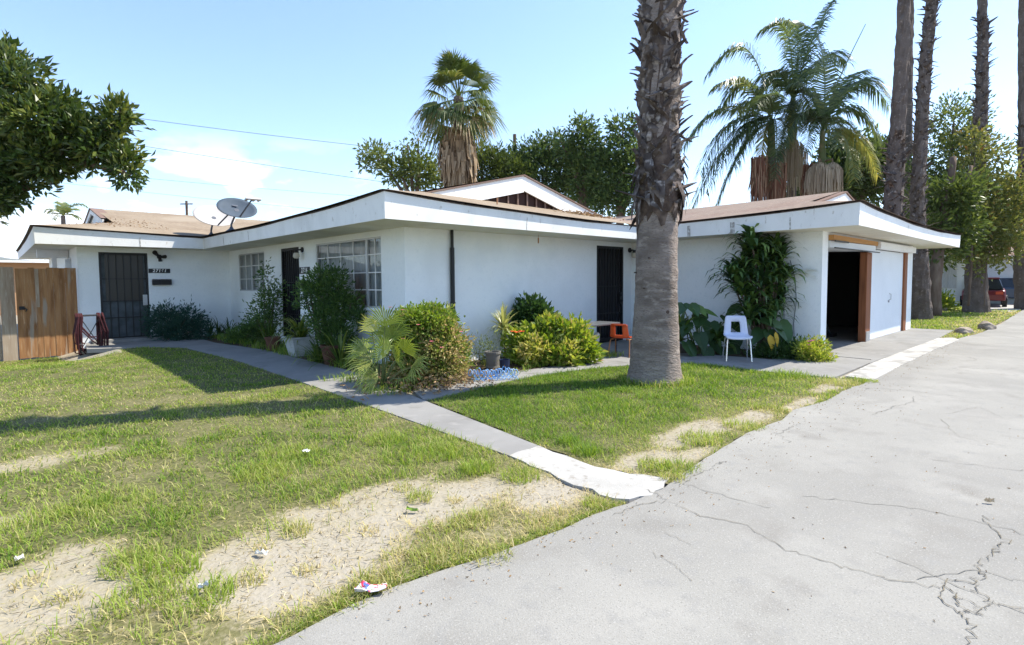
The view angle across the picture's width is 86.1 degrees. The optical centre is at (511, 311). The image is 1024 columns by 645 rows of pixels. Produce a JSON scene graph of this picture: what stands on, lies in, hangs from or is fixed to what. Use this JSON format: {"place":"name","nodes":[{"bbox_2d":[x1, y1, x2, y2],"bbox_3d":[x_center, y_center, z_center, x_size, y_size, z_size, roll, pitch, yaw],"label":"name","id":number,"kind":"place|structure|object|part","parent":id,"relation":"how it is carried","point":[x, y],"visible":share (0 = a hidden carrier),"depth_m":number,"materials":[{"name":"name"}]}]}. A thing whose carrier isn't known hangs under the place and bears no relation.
{"place":"outdoors","nodes":[
{"label":"outdoors","id":0,"kind":"place"},
{"bbox_2d":[0,257,34,260],"bbox_3d":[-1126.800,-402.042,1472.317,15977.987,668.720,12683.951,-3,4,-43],"label":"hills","id":1,"kind":"structure","parent":0,"point":[2,258],"depth_m":5231.75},
{"bbox_2d":[66,183,311,208],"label":"power line","id":2,"kind":"object","parent":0,"point":[176,195],"visible":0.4,"depth_m":51.78,"materials":[{"name":"grey metal"}]},
{"bbox_2d":[84,172,351,195],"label":"power line","id":3,"kind":"object","parent":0,"point":[239,186],"visible":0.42,"depth_m":52.77,"materials":[{"name":"grey metal"}]},
{"bbox_2d":[0,347,622,644],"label":"lawn soil","id":4,"kind":"structure","parent":0,"point":[261,593],"depth_m":3.66,"materials":[{"name":"beige soil"}]},
{"bbox_2d":[0,29,156,226],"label":"magnolia tree","id":5,"kind":"object","parent":4,"relation":"on","point":[67,134],"visible":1,"depth_m":10.88,"materials":[{"name":"green plant"}]},
{"bbox_2d":[72,312,108,355],"bbox_3d":[-9.966,0.548,12.958,0.681,1.010,0.486,-3,4,-43],"label":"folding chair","id":6,"kind":"object","parent":4,"relation":"on","point":[79,329],"visible":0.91,"depth_m":12.88,"materials":[{"name":"red metal"}]},
{"bbox_2d":[255,549,267,554],"bbox_3d":[-1.366,1.312,2.987,0.072,0.029,0.026,1,3,19],"label":"paper scrap","id":7,"kind":"object","parent":4,"relation":"on","point":[257,551],"visible":1,"depth_m":2.98,"materials":[{"name":"white paper"}]},
{"bbox_2d":[406,506,417,510],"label":"fallen leaf","id":8,"kind":"object","parent":4,"relation":"on","point":[411,509],"visible":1,"depth_m":3.53,"materials":[{"name":"green plant"}]},
{"bbox_2d":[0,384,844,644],"bbox_3d":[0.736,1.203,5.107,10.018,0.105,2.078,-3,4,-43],"label":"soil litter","id":9,"kind":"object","parent":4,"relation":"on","point":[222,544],"visible":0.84,"depth_m":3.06,"materials":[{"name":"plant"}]},
{"bbox_2d":[0,346,624,644],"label":"lawn grass","id":10,"kind":"structure","parent":0,"point":[267,464],"depth_m":3.91,"materials":[{"name":"green plant"}]},
{"bbox_2d":[14,554,24,560],"bbox_3d":[-2.617,1.305,2.912,0.031,0.033,0.039,2,4,33],"label":"paper scrap","id":11,"kind":"object","parent":10,"relation":"on","point":[16,558],"visible":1,"depth_m":2.91,"materials":[{"name":"white paper"}]},
{"bbox_2d":[198,580,208,587],"bbox_3d":[-1.477,1.307,2.623,0.046,0.025,0.033,-1,3,-18],"label":"paper scrap","id":12,"kind":"object","parent":10,"relation":"on","point":[204,584],"visible":0.99,"depth_m":2.62,"materials":[{"name":"white paper"}]},
{"bbox_2d":[354,580,386,591],"bbox_3d":[-0.669,1.299,2.598,0.146,0.043,0.062,-1,3,-12],"label":"snack wrapper","id":13,"kind":"object","parent":10,"relation":"on","point":[362,584],"visible":1,"depth_m":2.60,"materials":[{"name":"white plastic"}]},
{"bbox_2d":[194,334,555,390],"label":"bed along house","id":14,"kind":"structure","parent":0,"point":[515,366],"depth_m":9.65,"materials":[{"name":"soil"}]},
{"bbox_2d":[200,318,235,338],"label":"strappy plant","id":15,"kind":"object","parent":14,"relation":"on","point":[219,329],"visible":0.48,"depth_m":15.01,"materials":[{"name":"green plant"}]},
{"bbox_2d":[221,312,274,344],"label":"shrub","id":16,"kind":"object","parent":14,"relation":"on","point":[242,333],"visible":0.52,"depth_m":13.48,"materials":[{"name":"green plant"}]},
{"bbox_2d":[238,257,292,346],"bbox_3d":[-5.734,-0.210,12.720,1.124,2.126,1.190,-3,4,-43],"label":"shrub","id":17,"kind":"object","parent":14,"relation":"on","point":[268,302],"visible":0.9,"depth_m":12.69,"materials":[{"name":"green plant"}]},
{"bbox_2d":[247,312,288,347],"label":"strappy plant","id":18,"kind":"object","parent":14,"relation":"on","point":[270,332],"visible":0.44,"depth_m":12.49,"materials":[{"name":"green plant"}]},
{"bbox_2d":[264,336,280,350],"bbox_3d":[-5.253,0.713,12.030,0.330,0.300,0.325,-3,4,-43],"label":"clay pot","id":19,"kind":"object","parent":14,"relation":"on","point":[268,340],"visible":0.78,"depth_m":11.92,"materials":[{"name":"brown ceramic"}]},
{"bbox_2d":[282,335,315,356],"bbox_3d":[-4.315,0.708,11.184,0.540,0.390,0.540,-3,4,-43],"label":"planter","id":20,"kind":"object","parent":14,"relation":"on","point":[292,345],"visible":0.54,"depth_m":11.00,"materials":[{"name":"ceramic"}]},
{"bbox_2d":[270,313,319,347],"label":"strappy plant","id":21,"kind":"object","parent":20,"relation":"in","point":[298,327],"visible":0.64,"depth_m":11.05,"materials":[{"name":"green plant"}]},
{"bbox_2d":[280,258,367,352],"bbox_3d":[-3.437,-0.001,10.175,1.600,1.969,0.991,0,3,2],"label":"shrub","id":22,"kind":"object","parent":14,"relation":"on","point":[329,315],"visible":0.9,"depth_m":10.04,"materials":[{"name":"green plant"}]},
{"bbox_2d":[287,326,370,367],"bbox_3d":[-3.171,0.657,9.936,1.604,0.869,2.041,-3,4,-43],"label":"strappy plant","id":23,"kind":"object","parent":14,"relation":"on","point":[339,353],"visible":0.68,"depth_m":9.81,"materials":[{"name":"green plant"}]},
{"bbox_2d":[320,344,337,364],"bbox_3d":[-3.256,0.785,9.925,0.418,0.360,0.412,-3,4,-43],"label":"clay pot","id":24,"kind":"object","parent":14,"relation":"on","point":[327,349],"visible":0.58,"depth_m":9.77,"materials":[{"name":"brown ceramic"}]},
{"bbox_2d":[211,331,625,644],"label":"weeds","id":25,"kind":"object","parent":14,"relation":"on","point":[285,350],"visible":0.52,"depth_m":3.38,"materials":[{"name":"green plant"}]},
{"bbox_2d":[374,298,478,385],"bbox_3d":[-1.281,0.497,8.042,1.402,1.392,1.511,-3,4,-43],"label":"bush","id":26,"kind":"object","parent":14,"relation":"on","point":[439,338],"visible":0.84,"depth_m":7.81,"materials":[{"name":"green plant"}]},
{"bbox_2d":[468,333,504,367],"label":"weed","id":27,"kind":"object","parent":14,"relation":"on","point":[481,354],"visible":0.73,"depth_m":9.51,"materials":[{"name":"green plant"}]},
{"bbox_2d":[485,350,500,368],"bbox_3d":[-0.327,0.831,9.365,0.280,0.290,0.280,-3,4,-43],"label":"stone pot","id":28,"kind":"object","parent":14,"relation":"on","point":[492,358],"visible":0.97,"depth_m":9.27,"materials":[{"name":"grey stone"}]},
{"bbox_2d":[485,301,517,358],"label":"yucca","id":29,"kind":"object","parent":14,"relation":"on","point":[502,323],"visible":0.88,"depth_m":10.05,"materials":[{"name":"green plant"}]},
{"bbox_2d":[499,359,509,371],"bbox_3d":[-0.121,0.893,9.023,0.190,0.200,0.190,-3,4,-43],"label":"plant pot","id":30,"kind":"object","parent":14,"relation":"on","point":[505,362],"visible":0.75,"depth_m":8.96,"materials":[{"name":"blue plastic"}]},
{"bbox_2d":[501,292,561,339],"bbox_3d":[0.367,0.246,10.815,1.227,1.343,0.823,0,3,0],"label":"shrub","id":31,"kind":"object","parent":14,"relation":"on","point":[530,308],"visible":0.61,"depth_m":10.65,"materials":[{"name":"green plant"}]},
{"bbox_2d":[500,307,608,367],"bbox_3d":[0.772,0.535,9.819,1.976,1.221,1.359,-1,3,-6],"label":"shrub","id":32,"kind":"object","parent":14,"relation":"on","point":[547,339],"visible":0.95,"depth_m":9.72,"materials":[{"name":"green plant"}]},
{"bbox_2d":[586,321,619,352],"bbox_3d":[1.628,0.555,10.941,1.082,0.640,0.520,-3,4,-43],"label":"table","id":33,"kind":"object","parent":14,"relation":"on","point":[599,323],"visible":0.32,"depth_m":11.04,"materials":[{"name":"grey plastic"}]},
{"bbox_2d":[341,304,431,393],"bbox_3d":[-1.672,0.544,7.281,1.258,1.320,0.631,0,3,-1],"label":"fan palm","id":34,"kind":"object","parent":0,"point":[393,322],"visible":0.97,"depth_m":7.34,"materials":[{"name":"green plant"}]},
{"bbox_2d":[0,0,1018,260],"label":"sky","id":35,"kind":"structure","parent":0,"point":[346,72],"materials":[{"name":"blue"}]},
{"bbox_2d":[0,304,1021,631],"bbox_3d":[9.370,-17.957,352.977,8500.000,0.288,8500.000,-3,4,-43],"label":"ground","id":36,"kind":"structure","parent":0,"point":[72,356],"depth_m":12.64,"materials":[{"name":"soil"}]},
{"bbox_2d":[0,267,18,360],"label":"wooden fence","id":37,"kind":"object","parent":36,"relation":"on","point":[8,338],"visible":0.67,"depth_m":12.70,"materials":[{"name":"brown wood"}]},
{"bbox_2d":[0,260,48,315],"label":"neighbour house","id":38,"kind":"structure","parent":36,"relation":"on","point":[21,264],"depth_m":26.88,"materials":[{"name":"beige paint"}]},
{"bbox_2d":[15,267,77,358],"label":"wooden gate","id":39,"kind":"structure","parent":36,"relation":"on","point":[46,302],"depth_m":13.18,"materials":[{"name":"brown wood"}]},
{"bbox_2d":[42,201,87,223],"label":"feather palm","id":40,"kind":"object","parent":36,"relation":"on","point":[63,208],"visible":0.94,"depth_m":35.99,"materials":[{"name":"green plant"}]},
{"bbox_2d":[138,295,217,341],"bbox_3d":[-8.822,0.304,14.445,1.681,1.537,1.777,-3,4,-43],"label":"shrub","id":41,"kind":"object","parent":36,"relation":"on","point":[180,322],"visible":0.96,"depth_m":14.26,"materials":[{"name":"green plant"}]},
{"bbox_2d":[180,201,192,214],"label":"utility pole","id":42,"kind":"object","parent":36,"relation":"on","point":[186,203],"visible":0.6,"depth_m":61.97,"materials":[{"name":"brown wood"}]},
{"bbox_2d":[86,336,537,456],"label":"footpath","id":43,"kind":"structure","parent":36,"relation":"on","point":[409,407],"depth_m":7.54,"materials":[{"name":"concrete"}]},
{"bbox_2d":[350,126,443,190],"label":"broadleaf tree","id":44,"kind":"object","parent":36,"relation":"on","point":[413,180],"visible":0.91,"depth_m":29.71,"materials":[{"name":"green plant"}]},
{"bbox_2d":[340,363,514,400],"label":"dead leaf litter","id":45,"kind":"object","parent":36,"relation":"on","point":[436,382],"visible":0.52,"depth_m":7.59,"materials":[{"name":"brown plant"}]},
{"bbox_2d":[408,46,508,187],"bbox_3d":[-2.634,-6.485,27.266,5.064,12.994,4.866,-3,4,-43],"label":"palm tree","id":46,"kind":"object","parent":36,"relation":"on","point":[458,160],"visible":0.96,"depth_m":26.38,"materials":[{"name":"green plant"}]},
{"bbox_2d":[16,174,960,363],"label":"apartment house","id":47,"kind":"structure","parent":36,"relation":"on","point":[476,253],"depth_m":12.19,"materials":[{"name":"paint"}]},
{"bbox_2d":[98,252,150,338],"bbox_3d":[-10.096,-0.381,14.304,1.050,2.280,0.125,-3,4,-43],"label":"security door","id":48,"kind":"structure","parent":47,"relation":"in","point":[124,287],"depth_m":14.31,"materials":[{"name":"black metal"}]},
{"bbox_2d":[192,205,234,236],"bbox_3d":[-8.034,-2.430,14.807,0.965,0.904,0.724,-1,3,-17],"label":"satellite dish","id":49,"kind":"object","parent":47,"relation":"attached to","point":[212,216],"visible":0.82,"depth_m":14.78,"materials":[{"name":"grey paint"}]},
{"bbox_2d":[216,197,260,232],"bbox_3d":[-6.717,-2.385,13.503,0.926,0.895,0.816,-3,4,-43],"label":"satellite dish","id":50,"kind":"object","parent":47,"relation":"attached to","point":[237,208],"visible":0.96,"depth_m":13.59,"materials":[{"name":"grey paint"}]},
{"bbox_2d":[238,252,264,292],"bbox_3d":[-6.962,-1.047,14.719,0.156,1.220,2.110,-3,4,-43],"label":"window","id":51,"kind":"structure","parent":47,"relation":"in","point":[250,261],"depth_m":14.94,"materials":[{"name":"white glass"}]},
{"bbox_2d":[281,247,300,343],"bbox_3d":[-5.149,-0.334,12.826,0.125,2.280,1.060,-3,4,-43],"label":"security door","id":52,"kind":"structure","parent":47,"relation":"in","point":[290,265],"depth_m":12.95,"materials":[{"name":"black metal"}]},
{"bbox_2d":[316,236,382,310],"bbox_3d":[-3.234,-0.741,10.802,0.158,1.490,2.820,-3,4,-43],"label":"window","id":53,"kind":"structure","parent":47,"relation":"in","point":[363,255],"depth_m":10.50,"materials":[{"name":"white glass"}]},
{"bbox_2d":[597,245,622,342],"bbox_3d":[2.352,-0.413,13.221,1.070,2.290,0.125,-3,4,-43],"label":"security door","id":54,"kind":"structure","parent":47,"relation":"in","point":[609,258],"depth_m":13.27,"materials":[{"name":"black metal"}]},
{"bbox_2d":[826,324,836,336],"bbox_3d":[7.952,-0.090,13.992,1.006,1.492,0.284,-1,3,-17],"label":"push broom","id":55,"kind":"object","parent":47,"relation":"on","point":[831,334],"visible":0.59,"depth_m":14.02,"materials":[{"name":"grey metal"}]},
{"bbox_2d":[828,240,879,252],"bbox_3d":[6.660,-1.430,12.770,3.270,0.161,2.535,-3,4,-43],"label":"garage door","id":56,"kind":"structure","parent":47,"relation":"in","point":[837,245],"depth_m":11.78,"materials":[{"name":"paint"}]},
{"bbox_2d":[870,250,902,338],"bbox_3d":[9.667,-0.460,14.132,3.350,2.160,0.088,-3,4,-43],"label":"garage door","id":57,"kind":"structure","parent":47,"relation":"in","point":[887,266],"depth_m":14.09,"materials":[{"name":"paint"}]},
{"bbox_2d":[471,137,547,182],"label":"broadleaf tree","id":58,"kind":"object","parent":36,"relation":"on","point":[496,168],"visible":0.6,"depth_m":30.30,"materials":[{"name":"green plant"}]},
{"bbox_2d":[501,127,596,206],"bbox_3d":[2.233,-5.498,32.275,6.980,10.399,4.519,-1,3,-6],"label":"broadleaf tree","id":59,"kind":"object","parent":36,"relation":"on","point":[541,154],"visible":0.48,"depth_m":31.28,"materials":[{"name":"green plant"}]},
{"bbox_2d":[546,109,617,214],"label":"broadleaf tree","id":60,"kind":"object","parent":36,"relation":"on","point":[588,132],"visible":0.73,"depth_m":29.51,"materials":[{"name":"green plant"}]},
{"bbox_2d":[510,446,668,503],"bbox_3d":[0.554,1.281,4.300,0.640,0.090,1.340,-3,4,-43],"label":"path apron","id":61,"kind":"object","parent":36,"relation":"on","point":[574,473],"visible":0.58,"depth_m":4.11,"materials":[{"name":"concrete"}]},
{"bbox_2d":[577,107,637,223],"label":"broadleaf tree","id":62,"kind":"object","parent":36,"relation":"on","point":[619,162],"visible":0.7,"depth_m":28.50,"materials":[{"name":"green plant"}]},
{"bbox_2d":[413,340,870,400],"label":"house walkway","id":63,"kind":"structure","parent":36,"relation":"on","point":[840,366],"depth_m":9.43,"materials":[{"name":"concrete"}]},
{"bbox_2d":[468,366,517,380],"bbox_3d":[-0.287,0.936,8.246,0.738,0.191,0.230,-1,3,-15],"label":"border edging","id":64,"kind":"object","parent":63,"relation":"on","point":[505,376],"visible":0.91,"depth_m":8.22,"materials":[{"name":"blue plastic"}]},
{"bbox_2d":[607,324,631,357],"bbox_3d":[2.150,0.554,10.711,0.455,0.645,0.485,1,4,30],"label":"school chair","id":65,"kind":"object","parent":63,"relation":"on","point":[625,332],"visible":0.81,"depth_m":10.54,"materials":[{"name":"orange plastic"}]},
{"bbox_2d":[722,316,752,361],"bbox_3d":[4.133,0.496,10.063,0.455,0.804,0.485,0,3,13],"label":"school chair","id":66,"kind":"object","parent":63,"relation":"on","point":[742,334],"visible":1,"depth_m":10.20,"materials":[{"name":"plastic"}]},
{"bbox_2d":[790,333,837,362],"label":"flowering plant","id":67,"kind":"object","parent":63,"relation":"on","point":[816,352],"visible":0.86,"depth_m":9.87,"materials":[{"name":"green plant"}]},
{"bbox_2d":[630,340,782,358],"bbox_3d":[3.867,0.870,11.593,1.860,0.090,4.380,-3,4,-43],"label":"bed by garage","id":68,"kind":"object","parent":36,"relation":"on","point":[682,350],"visible":0.04,"depth_m":11.02,"materials":[{"name":"soil"}]},
{"bbox_2d":[678,302,742,356],"bbox_3d":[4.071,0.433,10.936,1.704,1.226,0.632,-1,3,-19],"label":"elephant ear plant","id":69,"kind":"object","parent":68,"relation":"on","point":[703,340],"visible":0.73,"depth_m":10.82,"materials":[{"name":"green plant"}]},
{"bbox_2d":[705,223,815,346],"bbox_3d":[4.979,-0.462,11.020,1.861,2.658,1.996,-3,4,-43],"label":"corn plant","id":70,"kind":"object","parent":68,"relation":"on","point":[758,261],"visible":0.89,"depth_m":10.83,"materials":[{"name":"green plant"}]},
{"bbox_2d":[751,317,792,352],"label":"elephant ear plant","id":71,"kind":"object","parent":68,"relation":"on","point":[784,328],"visible":0.77,"depth_m":10.41,"materials":[{"name":"green plant"}]},
{"bbox_2d":[742,333,823,359],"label":"ground cover plant","id":72,"kind":"object","parent":68,"relation":"on","point":[764,350],"visible":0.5,"depth_m":10.27,"materials":[{"name":"green plant"}]},
{"bbox_2d":[786,121,912,207],"bbox_3d":[22.998,-7.032,38.184,10.010,12.541,6.118,0,3,2],"label":"broadleaf tree","id":73,"kind":"object","parent":36,"relation":"on","point":[867,190],"visible":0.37,"depth_m":36.93,"materials":[{"name":"green plant"}]},
{"bbox_2d":[831,328,953,363],"bbox_3d":[8.999,0.750,12.817,8.600,0.090,1.100,-3,4,-43],"label":"garage apron","id":74,"kind":"object","parent":36,"relation":"on","point":[878,348],"visible":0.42,"depth_m":12.21,"materials":[{"name":"concrete"}]},
{"bbox_2d":[929,240,996,304],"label":"distant house","id":75,"kind":"structure","parent":36,"relation":"on","point":[950,281],"depth_m":28.54,"materials":[{"name":"paint"}]},
{"bbox_2d":[942,266,956,287],"bbox_3d":[22.808,-1.777,28.754,0.048,1.150,0.800,-3,4,-43],"label":"window","id":76,"kind":"structure","parent":75,"relation":"in","point":[948,280],"depth_m":28.67,"materials":[{"name":"glass"}]},
{"bbox_2d":[987,247,1014,303],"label":"distant garage","id":77,"kind":"structure","parent":36,"relation":"on","point":[1007,272],"depth_m":31.34,"materials":[{"name":"paint"}]},
{"bbox_2d":[1000,278,1013,297],"bbox_3d":[28.206,-1.168,31.456,4.305,1.460,1.840,2,4,31],"label":"parked car","id":78,"kind":"object","parent":36,"relation":"on","point":[1008,285],"visible":0.08,"depth_m":30.76,"materials":[{"name":"blue paint"}]},
{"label":"windows","id":79,"kind":"part","parent":78,"relation":"part of","materials":[{"name":"blue glass"}]},
{"bbox_2d":[68,208,1021,637],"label":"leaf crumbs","id":80,"kind":"object","parent":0,"point":[636,502],"visible":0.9,"depth_m":6.36,"materials":[{"name":"brown plant"}]},
{"bbox_2d":[594,332,599,344],"bbox_3d":[1.722,0.647,11.118,0.120,0.430,0.120,-3,4,-43],"label":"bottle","id":81,"kind":"object","parent":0,"point":[597,334],"visible":0.55,"depth_m":11.07,"materials":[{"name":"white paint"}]},
{"bbox_2d":[427,364,865,483],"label":"lawn soil","id":82,"kind":"structure","parent":0,"point":[696,457],"depth_m":5.95,"materials":[{"name":"beige soil"}]},
{"bbox_2d":[615,0,698,385],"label":"palm tree","id":83,"kind":"object","parent":82,"relation":"on","point":[659,195],"visible":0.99,"depth_m":7.69,"materials":[{"name":"grey plant"}]},
{"bbox_2d":[274,309,1023,644],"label":"driveway","id":84,"kind":"structure","parent":0,"point":[858,495],"depth_m":2.99,"materials":[{"name":"concrete"}]},
{"bbox_2d":[845,337,958,379],"bbox_3d":[7.981,0.860,10.842,8.000,0.090,0.470,-3,4,-43],"label":"gutter strip","id":85,"kind":"object","parent":84,"relation":"on","point":[878,369],"visible":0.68,"depth_m":9.80,"materials":[{"name":"concrete"}]},
{"bbox_2d":[984,497,994,501],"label":"fallen leaf","id":86,"kind":"object","parent":84,"relation":"on","point":[989,499],"visible":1,"depth_m":3.58,"materials":[{"name":"beige plant"}]},
{"bbox_2d":[1012,0,1023,309],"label":"palm tree","id":87,"kind":"object","parent":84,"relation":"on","point":[1018,276],"visible":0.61,"depth_m":25.42,"materials":[{"name":"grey plant"}]},
{"bbox_2d":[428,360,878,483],"bbox_3d":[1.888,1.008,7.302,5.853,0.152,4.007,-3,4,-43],"label":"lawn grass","id":88,"kind":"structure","parent":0,"point":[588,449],"depth_m":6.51,"materials":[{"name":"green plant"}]},
{"bbox_2d":[910,306,1020,338],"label":"lawn grass","id":89,"kind":"structure","parent":0,"point":[992,315],"depth_m":18.90,"materials":[{"name":"green plant"}]},
{"bbox_2d":[680,39,807,208],"bbox_3d":[9.276,-5.052,21.658,6.429,10.580,3.846,-3,4,-43],"label":"feather palm","id":90,"kind":"object","parent":89,"relation":"on","point":[768,179],"visible":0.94,"depth_m":20.49,"materials":[{"name":"green plant"}]},
{"bbox_2d":[742,0,856,197],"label":"feather palm","id":91,"kind":"object","parent":89,"relation":"on","point":[781,79],"visible":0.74,"depth_m":21.96,"materials":[{"name":"green plant"}]},
{"bbox_2d":[777,24,891,195],"bbox_3d":[12.308,-5.357,20.803,5.549,11.239,3.184,-2,4,-32],"label":"feather palm","id":92,"kind":"object","parent":89,"relation":"on","point":[820,176],"visible":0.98,"depth_m":20.29,"materials":[{"name":"green plant"}]},
{"bbox_2d":[876,0,911,217],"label":"palm tree","id":93,"kind":"object","parent":89,"relation":"on","point":[896,154],"visible":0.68,"depth_m":17.34,"materials":[{"name":"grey plant"}]},
{"bbox_2d":[903,0,914,217],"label":"palm tree","id":94,"kind":"object","parent":89,"relation":"on","point":[909,120],"visible":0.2,"depth_m":29.81,"materials":[{"name":"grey plant"}]},
{"bbox_2d":[906,0,942,319],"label":"palm tree","id":95,"kind":"object","parent":89,"relation":"on","point":[921,306],"visible":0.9,"depth_m":19.54,"materials":[{"name":"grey plant"}]},
{"bbox_2d":[881,87,1005,272],"bbox_3d":[21.436,-5.487,26.929,5.641,10.764,4.161,-2,3,-23],"label":"broadleaf tree","id":96,"kind":"object","parent":89,"relation":"on","point":[956,108],"visible":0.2,"depth_m":26.67,"materials":[{"name":"green plant"}]},
{"bbox_2d":[942,289,960,310],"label":"bush","id":97,"kind":"object","parent":89,"relation":"on","point":[948,302],"visible":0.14,"depth_m":24.40,"materials":[{"name":"green plant"}]},
{"bbox_2d":[905,156,1007,315],"bbox_3d":[16.952,-2.854,21.299,3.436,6.248,3.510,-3,4,-43],"label":"broadleaf tree","id":98,"kind":"object","parent":89,"relation":"on","point":[951,203],"visible":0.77,"depth_m":20.87,"materials":[{"name":"green plant"}]},
{"bbox_2d":[954,327,973,333],"bbox_3d":[12.052,0.522,14.627,0.547,0.215,0.424,-3,4,-43],"label":"rock","id":99,"kind":"object","parent":89,"relation":"on","point":[962,330],"visible":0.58,"depth_m":14.49,"materials":[{"name":"grey stone"}]},
{"bbox_2d":[961,0,998,312],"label":"palm tree","id":100,"kind":"object","parent":89,"relation":"on","point":[981,85],"visible":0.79,"depth_m":23.12,"materials":[{"name":"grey plant"}]},
{"bbox_2d":[941,116,1023,305],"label":"tree","id":101,"kind":"object","parent":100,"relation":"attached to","point":[1013,187],"visible":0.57,"depth_m":22.23,"materials":[{"name":"green plant"}]},
{"bbox_2d":[978,321,996,329],"bbox_3d":[13.695,0.417,15.806,0.567,0.285,0.413,-3,4,-43],"label":"rock","id":102,"kind":"object","parent":89,"relation":"on","point":[985,325],"visible":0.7,"depth_m":15.66,"materials":[{"name":"grey stone"}]},
{"bbox_2d":[990,304,1019,311],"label":"side road","id":103,"kind":"structure","parent":0,"point":[1009,307],"depth_m":26.80,"materials":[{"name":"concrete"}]},
{"bbox_2d":[960,277,1007,306],"bbox_3d":[24.904,-1.027,28.955,1.840,1.500,4.305,2,4,41],"label":"parked car","id":104,"kind":"object","parent":103,"relation":"on","point":[996,291],"visible":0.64,"depth_m":27.17,"materials":[{"name":"red paint"}]},
{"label":"windows","id":105,"kind":"part","parent":104,"relation":"part of","materials":[{"name":"black glass"}]},
{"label":"utility pole","id":106,"kind":"object","parent":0,"visible":0},
{"bbox_2d":[95,112,435,153],"bbox_3d":[-16.787,-12.021,36.001,35.998,1.896,0.028,-2,3,-19],"label":"power line","id":107,"kind":"object","parent":106,"relation":"attached to","point":[249,132],"visible":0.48,"depth_m":35.84,"materials":[{"name":"grey metal"}]},
{"bbox_2d":[145,146,387,182],"bbox_3d":[-16.787,-9.946,36.001,35.956,3.644,0.026,-2,3,-19],"label":"power line","id":108,"kind":"object","parent":106,"relation":"attached to","point":[261,164],"visible":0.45,"depth_m":36.06,"materials":[{"name":"grey metal"}]}
]}

